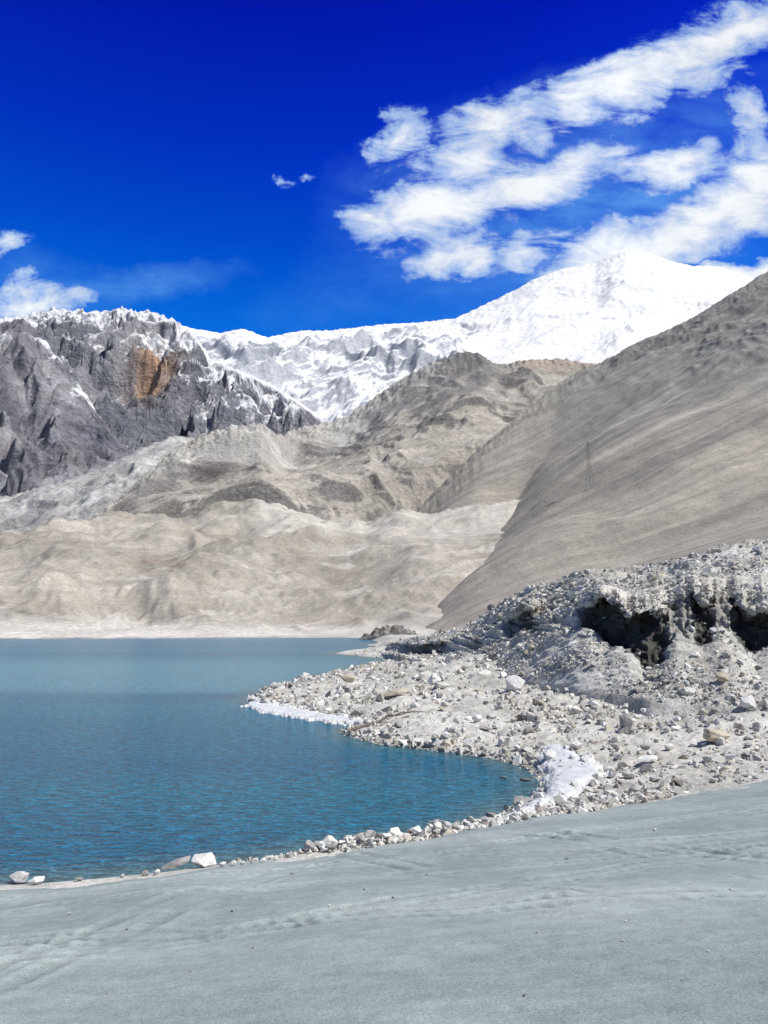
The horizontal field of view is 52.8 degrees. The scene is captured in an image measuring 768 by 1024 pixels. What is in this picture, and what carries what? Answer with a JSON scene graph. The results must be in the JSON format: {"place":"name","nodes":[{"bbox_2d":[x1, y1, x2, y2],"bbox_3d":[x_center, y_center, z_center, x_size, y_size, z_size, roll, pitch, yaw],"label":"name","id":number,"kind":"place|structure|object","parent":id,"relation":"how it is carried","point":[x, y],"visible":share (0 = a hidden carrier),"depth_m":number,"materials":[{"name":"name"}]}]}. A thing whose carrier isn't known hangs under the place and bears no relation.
{"place":"outdoors","nodes":[
{"label":"outdoors","id":0,"kind":"place"},
{"bbox_2d":[0,318,132,496],"bbox_3d":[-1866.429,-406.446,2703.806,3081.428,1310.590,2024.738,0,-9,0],"label":"rock spur","id":1,"kind":"structure","parent":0,"point":[54,429],"depth_m":2386.09,"materials":[{"name":"grey stone"}]},
{"bbox_2d":[0,436,194,531],"bbox_3d":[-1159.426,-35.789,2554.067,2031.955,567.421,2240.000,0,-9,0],"label":"moraine","id":2,"kind":"structure","parent":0,"point":[86,496],"depth_m":1765.05,"materials":[{"name":"grey stone"}]},
{"bbox_2d":[0,306,324,452],"bbox_3d":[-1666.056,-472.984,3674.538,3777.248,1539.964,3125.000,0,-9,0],"label":"mountain","id":3,"kind":"structure","parent":0,"point":[147,377],"depth_m":3404.58,"materials":[{"name":"grey stone"}]},
{"bbox_2d":[0,498,519,638],"bbox_3d":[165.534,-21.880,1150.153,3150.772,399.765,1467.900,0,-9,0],"label":"foothills","id":4,"kind":"structure","parent":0,"point":[253,568],"depth_m":795.64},
{"bbox_2d":[0,638,542,884],"bbox_3d":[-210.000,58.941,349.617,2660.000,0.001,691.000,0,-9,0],"label":"lake","id":5,"kind":"structure","parent":0,"point":[127,756],"depth_m":34.12,"materials":[{"name":"liquid"}]},
{"bbox_2d":[240,697,366,727],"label":"shore ice","id":6,"kind":"structure","parent":5,"relation":"on","point":[284,710],"depth_m":54.21,"materials":[{"name":"white ice"}]},
{"bbox_2d":[88,351,599,521],"bbox_3d":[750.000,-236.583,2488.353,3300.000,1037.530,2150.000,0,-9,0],"label":"ridge","id":7,"kind":"structure","parent":0,"point":[413,441],"depth_m":1828.38,"materials":[{"name":"grey stone"}]},
{"bbox_2d":[0,779,767,1023],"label":"sand","id":8,"kind":"structure","parent":0,"point":[375,952],"depth_m":8.81,"materials":[{"name":"grey sand"}]},
{"bbox_2d":[0,634,767,889],"bbox_3d":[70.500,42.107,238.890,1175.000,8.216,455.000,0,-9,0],"label":"shore ground","id":9,"kind":"structure","parent":0,"point":[472,706],"depth_m":39.33,"materials":[{"name":"grey gravel"}]},
{"bbox_2d":[9,871,28,883],"bbox_3d":[-8.707,8.739,18.505,0.378,0.271,0.331,-4,-9,25],"label":"boulder","id":10,"kind":"object","parent":9,"relation":"on","point":[19,877],"visible":1,"depth_m":18.42,"materials":[{"name":"white stone"}]},
{"bbox_2d":[27,876,44,883],"bbox_3d":[-7.968,8.462,17.778,0.196,0.164,0.405,-5,-10,32],"label":"rock","id":11,"kind":"object","parent":9,"relation":"on","point":[37,880],"visible":1,"depth_m":17.71,"materials":[{"name":"white stone"}]},
{"bbox_2d":[142,870,148,875],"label":"rock","id":12,"kind":"object","parent":9,"relation":"on","point":[145,872],"visible":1,"depth_m":18.13,"materials":[{"name":"grey stone"}]},
{"bbox_2d":[161,856,190,869],"bbox_3d":[-5.085,8.582,18.911,0.744,0.153,0.314,-15,-3,-19],"label":"boulder","id":13,"kind":"object","parent":9,"relation":"on","point":[175,863],"visible":1,"depth_m":18.84,"materials":[{"name":"grey stone"}]},
{"bbox_2d":[191,852,215,866],"bbox_3d":[-4.447,8.589,19.124,0.614,0.337,0.505,6,-10,-11],"label":"boulder","id":14,"kind":"object","parent":9,"relation":"on","point":[205,859],"visible":1,"depth_m":19.02,"materials":[{"name":"white stone"}]},
{"bbox_2d":[340,674,355,682],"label":"rock","id":15,"kind":"object","parent":9,"relation":"on","point":[350,678],"visible":0.94,"depth_m":69.17,"materials":[{"name":"beige stone"}]},
{"bbox_2d":[358,625,417,639],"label":"rock mound","id":16,"kind":"object","parent":9,"relation":"on","point":[377,632],"visible":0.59,"depth_m":428.54,"materials":[{"name":"grey stone"}]},
{"bbox_2d":[383,688,407,695],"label":"boulder","id":17,"kind":"object","parent":9,"relation":"on","point":[399,691],"visible":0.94,"depth_m":57.95,"materials":[{"name":"beige stone"}]},
{"bbox_2d":[435,682,448,687],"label":"rock","id":18,"kind":"object","parent":9,"relation":"on","point":[442,685],"visible":1,"depth_m":59.50,"materials":[{"name":"white stone"}]},
{"bbox_2d":[442,732,451,737],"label":"rock","id":19,"kind":"object","parent":9,"relation":"on","point":[446,734],"visible":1,"depth_m":40.05,"materials":[{"name":"white stone"}]},
{"bbox_2d":[472,714,481,721],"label":"rock","id":20,"kind":"object","parent":9,"relation":"on","point":[476,717],"visible":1,"depth_m":43.57,"materials":[{"name":"white stone"}]},
{"bbox_2d":[480,726,491,729],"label":"rock","id":21,"kind":"object","parent":9,"relation":"on","point":[487,727],"visible":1,"depth_m":41.48,"materials":[{"name":"grey stone"}]},
{"bbox_2d":[216,649,767,864],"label":"beach rubble","id":22,"kind":"object","parent":9,"relation":"on","point":[518,758],"visible":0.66,"depth_m":40.84,"materials":[{"name":"stone"}]},
{"bbox_2d":[303,840,314,848],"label":"rock","id":23,"kind":"object","parent":22,"relation":"on","point":[309,844],"visible":1,"depth_m":20.25,"materials":[{"name":"white stone"}]},
{"bbox_2d":[330,842,336,849],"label":"rock","id":24,"kind":"object","parent":22,"relation":"on","point":[333,844],"visible":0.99,"depth_m":20.08,"materials":[{"name":"grey stone"}]},
{"bbox_2d":[358,835,365,843],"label":"rock","id":25,"kind":"object","parent":22,"relation":"on","point":[361,839],"visible":0.99,"depth_m":20.65,"materials":[{"name":"grey stone"}]},
{"bbox_2d":[366,838,372,843],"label":"rock","id":26,"kind":"object","parent":22,"relation":"on","point":[369,840],"visible":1,"depth_m":20.26,"materials":[{"name":"grey stone"}]},
{"bbox_2d":[348,706,428,731],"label":"driftwood","id":27,"kind":"object","parent":22,"relation":"on","point":[368,725],"visible":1,"depth_m":45.71,"materials":[{"name":"grey wood"}]},
{"bbox_2d":[428,819,447,825],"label":"boulder","id":28,"kind":"object","parent":22,"relation":"on","point":[433,821],"visible":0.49,"depth_m":22.36,"materials":[{"name":"grey stone"}]},
{"bbox_2d":[610,743,619,749],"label":"rock","id":29,"kind":"object","parent":22,"relation":"on","point":[615,746],"visible":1,"depth_m":34.49,"materials":[{"name":"grey stone"}]},
{"bbox_2d":[622,771,631,775],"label":"rock","id":30,"kind":"object","parent":22,"relation":"on","point":[625,773],"visible":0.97,"depth_m":28.71,"materials":[{"name":"grey stone"}]},
{"bbox_2d":[724,754,733,759],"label":"rock","id":31,"kind":"object","parent":22,"relation":"on","point":[728,756],"visible":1,"depth_m":29.39,"materials":[{"name":"grey stone"}]},
{"bbox_2d":[325,788,660,849],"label":"shore stones","id":32,"kind":"object","parent":9,"relation":"on","point":[631,797],"visible":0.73,"depth_m":23.64,"materials":[{"name":"grey stone"}]},
{"bbox_2d":[353,833,359,840],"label":"rock","id":33,"kind":"object","parent":32,"relation":"on","point":[356,836],"visible":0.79,"depth_m":21.32,"materials":[{"name":"grey stone"}]},
{"bbox_2d":[365,830,375,837],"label":"rock","id":34,"kind":"object","parent":32,"relation":"on","point":[370,833],"visible":0.98,"depth_m":20.98,"materials":[{"name":"grey stone"}]},
{"bbox_2d":[376,833,384,837],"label":"rock","id":35,"kind":"object","parent":32,"relation":"on","point":[380,835],"visible":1,"depth_m":20.66,"materials":[{"name":"grey stone"}]},
{"bbox_2d":[382,833,391,837],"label":"rock","id":36,"kind":"object","parent":32,"relation":"on","point":[386,835],"visible":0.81,"depth_m":20.83,"materials":[{"name":"white stone"}]},
{"bbox_2d":[412,826,421,833],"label":"rock","id":37,"kind":"object","parent":32,"relation":"on","point":[416,829],"visible":0.99,"depth_m":21.35,"materials":[{"name":"white stone"}]},
{"bbox_2d":[466,816,474,822],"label":"rock","id":38,"kind":"object","parent":32,"relation":"on","point":[470,819],"visible":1,"depth_m":22.18,"materials":[{"name":"grey stone"}]},
{"bbox_2d":[630,783,640,791],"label":"rock","id":39,"kind":"object","parent":32,"relation":"on","point":[635,787],"visible":1,"depth_m":25.36,"materials":[{"name":"grey stone"}]},
{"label":"rock","id":40,"kind":"object","parent":32,"relation":"on","visible":0},
{"bbox_2d":[433,822,440,828],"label":"rock","id":41,"kind":"object","parent":40,"relation":"on","point":[437,825],"visible":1,"depth_m":21.52,"materials":[{"name":"white stone"}]},
{"bbox_2d":[505,675,524,690],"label":"boulder","id":42,"kind":"object","parent":9,"relation":"on","point":[514,682],"visible":0.86,"depth_m":54.13,"materials":[{"name":"white stone"}]},
{"bbox_2d":[503,806,534,817],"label":"shore ice","id":43,"kind":"structure","parent":9,"relation":"on","point":[529,808],"depth_m":24.29,"materials":[{"name":"white ice"}]},
{"bbox_2d":[523,744,608,805],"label":"shore ice","id":44,"kind":"structure","parent":9,"relation":"on","point":[579,774],"depth_m":29.89,"materials":[{"name":"white ice"}]},
{"bbox_2d":[543,750,555,759],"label":"boulder","id":45,"kind":"object","parent":44,"relation":"on","point":[548,754],"visible":0.95,"depth_m":33.21,"materials":[{"name":"white stone"}]},
{"bbox_2d":[603,766,611,770],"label":"rock","id":46,"kind":"object","parent":44,"relation":"on","point":[607,767],"visible":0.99,"depth_m":30.33,"materials":[{"name":"grey stone"}]},
{"bbox_2d":[569,741,582,748],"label":"rock","id":47,"kind":"object","parent":9,"relation":"on","point":[575,745],"visible":1,"depth_m":35.16,"materials":[{"name":"grey stone"}]},
{"bbox_2d":[580,753,594,762],"bbox_3d":[8.453,10.267,31.920,0.720,0.574,0.741,5,-10,-28],"label":"boulder","id":48,"kind":"object","parent":9,"relation":"on","point":[588,758],"visible":0.6,"depth_m":31.77,"materials":[{"name":"white stone"}]},
{"bbox_2d":[608,771,615,777],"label":"rock","id":49,"kind":"object","parent":9,"relation":"on","point":[611,774],"visible":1,"depth_m":28.86,"materials":[{"name":"grey stone"}]},
{"bbox_2d":[611,736,618,741],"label":"rock","id":50,"kind":"object","parent":9,"relation":"on","point":[615,739],"visible":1,"depth_m":36.26,"materials":[{"name":"grey stone"}]},
{"bbox_2d":[619,713,632,730],"bbox_3d":[11.951,10.504,38.283,0.540,1.065,0.544,6,-11,-36],"label":"boulder","id":51,"kind":"object","parent":9,"relation":"on","point":[625,720],"visible":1,"depth_m":38.18,"materials":[{"name":"grey stone"}]},
{"bbox_2d":[640,744,650,749],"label":"rock","id":52,"kind":"object","parent":9,"relation":"on","point":[645,746],"visible":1,"depth_m":33.75,"materials":[{"name":"grey stone"}]},
{"bbox_2d":[638,755,656,760],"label":"boulder","id":53,"kind":"object","parent":9,"relation":"on","point":[649,758],"visible":1,"depth_m":30.83,"materials":[{"name":"white stone"}]},
{"bbox_2d":[640,764,654,772],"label":"rock","id":54,"kind":"object","parent":9,"relation":"on","point":[645,768],"visible":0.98,"depth_m":29.67,"materials":[{"name":"grey stone"}]},
{"bbox_2d":[644,722,653,726],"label":"rock","id":55,"kind":"object","parent":9,"relation":"on","point":[648,724],"visible":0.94,"depth_m":38.67,"materials":[{"name":"beige stone"}]},
{"bbox_2d":[649,776,660,780],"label":"rock","id":56,"kind":"object","parent":9,"relation":"on","point":[655,778],"visible":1,"depth_m":27.66,"materials":[{"name":"grey stone"}]},
{"bbox_2d":[664,743,674,749],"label":"rock","id":57,"kind":"object","parent":9,"relation":"on","point":[669,746],"visible":1,"depth_m":33.36,"materials":[{"name":"grey stone"}]},
{"bbox_2d":[671,726,680,729],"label":"rock","id":58,"kind":"object","parent":9,"relation":"on","point":[675,727],"visible":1,"depth_m":36.99,"materials":[{"name":"white stone"}]},
{"bbox_2d":[690,741,697,746],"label":"rock","id":59,"kind":"object","parent":9,"relation":"on","point":[693,743],"visible":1,"depth_m":33.47,"materials":[{"name":"grey stone"}]},
{"bbox_2d":[702,756,711,761],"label":"rock","id":60,"kind":"object","parent":9,"relation":"on","point":[707,758],"visible":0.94,"depth_m":29.95,"materials":[{"name":"grey stone"}]},
{"bbox_2d":[703,728,730,741],"bbox_3d":[14.399,9.685,33.536,1.232,0.562,0.793,10,-12,-22],"label":"boulder","id":61,"kind":"object","parent":9,"relation":"on","point":[711,735],"visible":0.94,"depth_m":33.30,"materials":[{"name":"beige stone"}]},
{"bbox_2d":[752,722,761,727],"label":"rock","id":62,"kind":"object","parent":9,"relation":"on","point":[757,724],"visible":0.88,"depth_m":35.44,"materials":[{"name":"grey stone"}]},
{"bbox_2d":[0,0,767,337],"label":"sky","id":63,"kind":"structure","parent":0,"point":[267,168],"materials":[{"name":"blue"}]},
{"bbox_2d":[183,251,753,421],"bbox_3d":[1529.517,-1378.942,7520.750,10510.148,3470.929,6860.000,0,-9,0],"label":"snow mountain","id":64,"kind":"structure","parent":0,"point":[600,311],"depth_m":6391.45,"materials":[{"name":"white snow"}]},
{"bbox_2d":[373,539,767,717],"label":"rocky bank","id":65,"kind":"structure","parent":0,"point":[658,628],"depth_m":53.77,"materials":[{"name":"grey stone"}]},
{"bbox_2d":[379,537,767,710],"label":"bank rubble","id":66,"kind":"object","parent":65,"relation":"on","point":[576,597],"visible":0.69,"depth_m":60.34,"materials":[{"name":"stone"}]},
{"bbox_2d":[680,687,694,694],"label":"rock","id":67,"kind":"object","parent":65,"relation":"on","point":[686,690],"visible":1,"depth_m":41.45,"materials":[{"name":"white stone"}]},
{"bbox_2d":[709,627,715,632],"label":"rock","id":68,"kind":"object","parent":65,"relation":"on","point":[712,629],"visible":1,"depth_m":49.05,"materials":[{"name":"grey stone"}]},
{"bbox_2d":[716,671,727,681],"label":"boulder","id":69,"kind":"object","parent":65,"relation":"on","point":[721,676],"visible":0.99,"depth_m":41.88,"materials":[{"name":"beige stone"}]},
{"bbox_2d":[728,681,737,685],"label":"rock","id":70,"kind":"object","parent":65,"relation":"on","point":[732,683],"visible":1,"depth_m":41.41,"materials":[{"name":"white stone"}]},
{"bbox_2d":[740,695,755,708],"bbox_3d":[18.324,9.577,38.868,1.016,0.694,0.484,5,-10,-28],"label":"boulder","id":71,"kind":"object","parent":65,"relation":"on","point":[748,702],"visible":0.98,"depth_m":38.69,"materials":[{"name":"white stone"}]},
{"bbox_2d":[752,545,762,551],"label":"rock","id":72,"kind":"object","parent":65,"relation":"on","point":[755,548],"visible":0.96,"depth_m":63.98,"materials":[{"name":"grey stone"}]},
{"bbox_2d":[417,271,767,633],"bbox_3d":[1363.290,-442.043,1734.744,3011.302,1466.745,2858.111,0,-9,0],"label":"scree mountain","id":73,"kind":"structure","parent":0,"point":[670,426],"depth_m":1090.26,"materials":[{"name":"grey stone"}]},
{"bbox_2d":[584,442,593,489],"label":"power pylon","id":74,"kind":"object","parent":73,"relation":"on","point":[588,468],"visible":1,"depth_m":962.48,"materials":[{"name":"metal"}]}
]}

